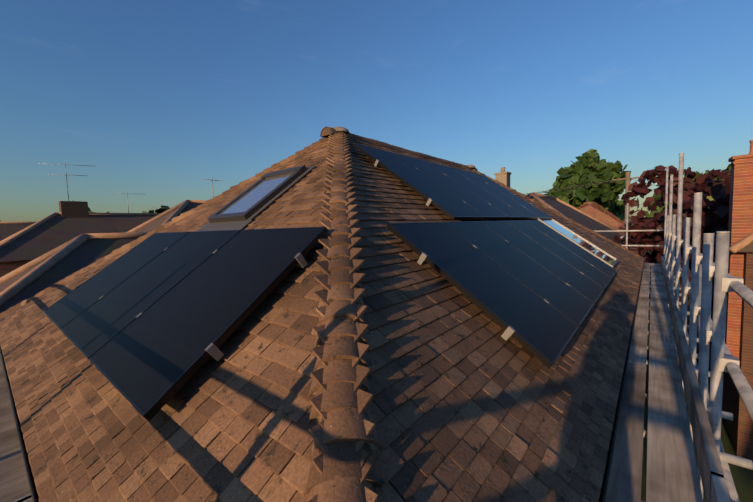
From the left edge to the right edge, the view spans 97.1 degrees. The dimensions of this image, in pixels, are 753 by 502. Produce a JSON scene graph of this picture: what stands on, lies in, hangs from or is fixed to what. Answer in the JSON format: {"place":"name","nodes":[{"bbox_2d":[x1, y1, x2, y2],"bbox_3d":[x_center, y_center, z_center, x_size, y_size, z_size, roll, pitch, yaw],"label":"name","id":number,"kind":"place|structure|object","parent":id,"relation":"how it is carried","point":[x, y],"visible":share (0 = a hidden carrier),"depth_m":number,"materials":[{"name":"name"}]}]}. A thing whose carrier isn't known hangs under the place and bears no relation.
{"place":"outdoors","nodes":[
{"label":"outdoors","id":0,"kind":"place"},
{"bbox_2d":[0,260,31,276],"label":"walls","id":1,"kind":"structure","parent":0,"point":[7,267],"depth_m":15.95,"materials":[{"name":"brick"}]},
{"bbox_2d":[0,215,156,261],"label":"roof","id":2,"kind":"structure","parent":1,"relation":"on","point":[54,232],"depth_m":18.50,"materials":[{"name":"brown tile"}]},
{"bbox_2d":[59,201,88,217],"bbox_3d":[-18.140,-2.181,19.974,0.700,1.550,1.200,2,5,40],"label":"chimney","id":3,"kind":"object","parent":2,"relation":"on","point":[73,209],"visible":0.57,"depth_m":19.70,"materials":[{"name":"brick"}]},
{"bbox_2d":[38,163,221,212],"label":"aerials","id":4,"kind":"object","parent":2,"relation":"on","point":[127,194],"visible":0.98,"depth_m":19.62,"materials":[{"name":"grey metal"}]},
{"bbox_2d":[0,212,160,247],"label":"hips","id":5,"kind":"object","parent":1,"relation":"on","point":[8,240],"visible":0.44,"depth_m":19.09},
{"bbox_2d":[0,238,137,312],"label":"roof","id":6,"kind":"structure","parent":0,"point":[86,253],"depth_m":7.10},
{"bbox_2d":[0,232,146,305],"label":"exterior hips","id":7,"kind":"object","parent":6,"relation":"on","point":[52,258],"visible":0.4,"depth_m":7.36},
{"bbox_2d":[0,0,752,221],"label":"sky","id":8,"kind":"structure","parent":0,"point":[157,99],"materials":[{"name":"blue"}]},
{"bbox_2d":[578,202,647,238],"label":"house roof","id":9,"kind":"structure","parent":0,"point":[598,211],"depth_m":36.40,"materials":[{"name":"orange tile"}]},
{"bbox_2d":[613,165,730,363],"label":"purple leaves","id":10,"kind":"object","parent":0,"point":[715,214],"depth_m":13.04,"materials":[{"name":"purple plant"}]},
{"bbox_2d":[622,220,752,501],"bbox_3d":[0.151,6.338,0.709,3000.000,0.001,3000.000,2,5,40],"label":"ground","id":11,"kind":"structure","parent":0,"point":[742,477],"depth_m":8.57,"materials":[{"name":"plant"}]},
{"bbox_2d":[142,205,169,212],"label":"leaves","id":12,"kind":"object","parent":11,"relation":"on","point":[162,209],"visible":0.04,"depth_m":83.26,"materials":[{"name":"green plant"}]},
{"bbox_2d":[543,149,631,209],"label":"tree","id":13,"kind":"object","parent":11,"relation":"on","point":[588,167],"visible":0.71,"depth_m":49.22,"materials":[{"name":"green plant"}]},
{"bbox_2d":[612,172,639,228],"bbox_3d":[15.524,-0.245,20.655,1.600,9.200,0.240,2,5,40],"label":"utility pole","id":14,"kind":"object","parent":11,"relation":"on","point":[627,180],"visible":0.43,"depth_m":20.35,"materials":[{"name":"brown wood"}]},
{"bbox_2d":[525,178,658,195],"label":"wires","id":15,"kind":"object","parent":14,"relation":"attached to","point":[577,186],"visible":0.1,"depth_m":21.93,"materials":[{"name":"black"}]},
{"bbox_2d":[595,153,752,501],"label":"scaffolding tubes","id":16,"kind":"object","parent":11,"relation":"on","point":[705,268],"visible":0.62,"depth_m":2.16},
{"bbox_2d":[0,256,731,501],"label":"scaffold planks","id":17,"kind":"object","parent":16,"relation":"on","point":[672,474],"visible":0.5,"depth_m":1.96,"materials":[{"name":"wood"}]},
{"bbox_2d":[13,263,725,501],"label":"board bands","id":18,"kind":"object","parent":17,"relation":"attached to","point":[717,473],"visible":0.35,"depth_m":1.38,"materials":[{"name":"silver metal"}]},
{"bbox_2d":[698,252,752,461],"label":"walls","id":19,"kind":"structure","parent":11,"relation":"on","point":[739,427],"depth_m":8.62,"materials":[{"name":"orange brick"}]},
{"bbox_2d":[714,224,752,251],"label":"roof","id":20,"kind":"object","parent":19,"relation":"on","point":[748,248],"depth_m":8.25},
{"bbox_2d":[729,233,752,253],"bbox_3d":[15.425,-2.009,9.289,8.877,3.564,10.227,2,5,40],"label":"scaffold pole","id":21,"kind":"object","parent":20,"relation":"on","point":[741,244],"visible":0.36,"depth_m":8.28,"materials":[{"name":"silver metal"}]},
{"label":"trunk","id":22,"kind":"object","parent":11,"relation":"on","visible":0},
{"bbox_2d":[606,200,624,219],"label":"leaves","id":23,"kind":"object","parent":22,"relation":"attached to","point":[617,208],"visible":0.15,"depth_m":71.94,"materials":[{"name":"green plant"}]},
{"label":"trunk","id":24,"kind":"object","parent":11,"relation":"on","visible":0},
{"bbox_2d":[644,193,673,239],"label":"leaves","id":25,"kind":"object","parent":24,"relation":"attached to","point":[658,208],"visible":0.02,"depth_m":75.29,"materials":[{"name":"green plant"}]},
{"bbox_3d":[28.184,0.819,24.192,3.469,5.737,7.099,2,5,40],"label":"green tree trunk","id":26,"kind":"object","parent":11,"relation":"on","visible":0},
{"bbox_2d":[674,165,730,207],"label":"green leaves","id":27,"kind":"object","parent":26,"relation":"attached to","point":[698,173],"depth_m":24.93,"materials":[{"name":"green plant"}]},
{"bbox_2d":[725,154,752,358],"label":"wall","id":28,"kind":"structure","parent":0,"point":[740,225],"depth_m":8.62,"materials":[{"name":"orange brick"}]},
{"bbox_2d":[748,140,752,153],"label":"chimney pot","id":29,"kind":"object","parent":28,"relation":"on","point":[751,147],"visible":0.81,"depth_m":8.47,"materials":[{"name":"orange ceramic"}]},
{"bbox_3d":[0.939,0.668,6.652,6.500,0.200,10.900,2,5,40],"label":"fascia","id":30,"kind":"object","parent":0,"visible":0},
{"bbox_2d":[0,261,644,501],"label":"gutter","id":31,"kind":"object","parent":30,"relation":"attached to","point":[35,496],"visible":0.25,"depth_m":1.85,"materials":[{"name":"black"}]},
{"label":"walls","id":32,"kind":"object","parent":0,"visible":0},
{"bbox_2d":[530,196,629,244],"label":"roof","id":33,"kind":"structure","parent":32,"relation":"on","point":[578,217],"depth_m":15.96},
{"bbox_2d":[526,192,630,237],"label":"hips","id":34,"kind":"object","parent":33,"relation":"on","point":[536,196],"visible":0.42,"depth_m":17.43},
{"bbox_2d":[494,167,510,187],"bbox_3d":[4.587,-2.241,12.065,0.460,1.550,0.460,2,5,40],"label":"chimney","id":35,"kind":"object","parent":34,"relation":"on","point":[503,176],"visible":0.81,"depth_m":11.89,"materials":[{"name":"beige brick"}]},
{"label":"walls","id":36,"kind":"object","parent":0,"visible":0},
{"bbox_2d":[128,200,206,231],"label":"hips","id":37,"kind":"object","parent":36,"relation":"on","point":[182,205],"visible":0.21,"depth_m":14.32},
{"bbox_2d":[134,203,202,231],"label":"roof","id":38,"kind":"structure","parent":36,"relation":"on","point":[158,222],"depth_m":13.93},
{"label":"walls","id":39,"kind":"object","parent":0,"visible":0},
{"bbox_2d":[0,223,33,240],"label":"roof","id":40,"kind":"structure","parent":39,"relation":"on","point":[7,230],"depth_m":24.92,"materials":[{"name":"brown tile"}]},
{"bbox_2d":[0,222,35,223],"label":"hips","id":41,"kind":"object","parent":39,"relation":"on","point":[15,222],"visible":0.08,"depth_m":25.47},
{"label":"house walls","id":42,"kind":"object","parent":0,"visible":0},
{"bbox_2d":[0,134,643,501],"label":"roof tiles","id":43,"kind":"object","parent":42,"relation":"on","point":[463,400],"visible":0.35,"depth_m":1.54,"materials":[{"name":"brown tile"}]},
{"bbox_2d":[197,166,315,230],"bbox_3d":[-1.329,-0.582,3.692,0.960,0.704,0.957,2,5,40],"label":"skylight flashing","id":44,"kind":"object","parent":43,"relation":"on","point":[230,225],"visible":0.56,"depth_m":3.38,"materials":[{"name":"grey metal"}]},
{"bbox_2d":[208,165,307,222],"bbox_3d":[-1.315,-0.630,3.707,0.780,0.629,0.813,2,5,40],"label":"skylight frame","id":45,"kind":"object","parent":43,"relation":"on","point":[297,172],"visible":0.67,"depth_m":3.55,"materials":[{"name":"grey metal"}]},
{"bbox_2d":[220,173,292,213],"bbox_3d":[-1.328,-0.633,3.692,0.640,0.464,0.638,2,5,40],"label":"skylight glass","id":46,"kind":"object","parent":45,"relation":"in","point":[253,196],"visible":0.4,"depth_m":3.70,"materials":[{"name":"glass"}]},
{"bbox_2d":[43,143,616,420],"bbox_3d":[0.492,-0.478,4.535,4.267,1.840,6.902,2,5,40],"label":"solar panel frame","id":47,"kind":"object","parent":43,"relation":"on","point":[162,400],"visible":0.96,"depth_m":2.10,"materials":[{"name":"black"}]},
{"bbox_2d":[45,144,615,412],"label":"solar panels","id":48,"kind":"object","parent":43,"relation":"on","point":[148,358],"visible":1,"depth_m":2.47,"materials":[{"name":"black glass"}]},
{"bbox_2d":[76,159,600,360],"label":"panel clamps","id":49,"kind":"object","parent":43,"relation":"on","point":[214,351],"visible":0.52,"depth_m":1.92,"materials":[{"name":"grey metal"}]},
{"bbox_2d":[535,217,617,266],"bbox_3d":[3.563,-0.193,5.920,1.161,0.882,1.050,2,5,40],"label":"skylight frame","id":50,"kind":"object","parent":43,"relation":"on","point":[584,248],"visible":0.48,"depth_m":5.72,"materials":[{"name":"white metal"}]},
{"bbox_2d":[541,219,615,264],"bbox_3d":[3.575,-0.200,5.909,1.051,0.764,0.980,2,5,40],"label":"skylight glass","id":51,"kind":"object","parent":50,"relation":"in","point":[582,242],"visible":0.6,"depth_m":5.93,"materials":[{"name":"clear glass"}]},
{"bbox_3d":[0.897,-0.634,6.556,6.600,2.402,11.000,2,5,40],"label":"roof underside","id":52,"kind":"object","parent":42,"relation":"on","visible":0},
{"bbox_2d":[0,132,644,501],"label":"hip bonnets","id":53,"kind":"object","parent":52,"relation":"on","point":[340,477],"visible":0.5,"depth_m":1.29,"materials":[{"name":"tile"}]},
{"bbox_2d":[311,133,378,449],"bbox_3d":[0.894,-0.609,6.554,6.752,2.444,11.138,2,5,40],"label":"hip mortar","id":54,"kind":"object","parent":52,"relation":"on","point":[372,446],"visible":0.02,"depth_m":1.21,"materials":[{"name":"grey concrete"}]},
{"bbox_2d":[320,127,475,168],"bbox_3d":[0.829,-1.858,6.432,0.323,0.159,4.828,2,5,40],"label":"ridge cap","id":55,"kind":"object","parent":52,"relation":"on","point":[347,130],"visible":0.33,"depth_m":4.65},
{"bbox_2d":[321,127,477,170],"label":"ridge","id":56,"kind":"structure","parent":52,"relation":"on","point":[325,132],"depth_m":5.50,"materials":[{"name":"tile"}]}
]}

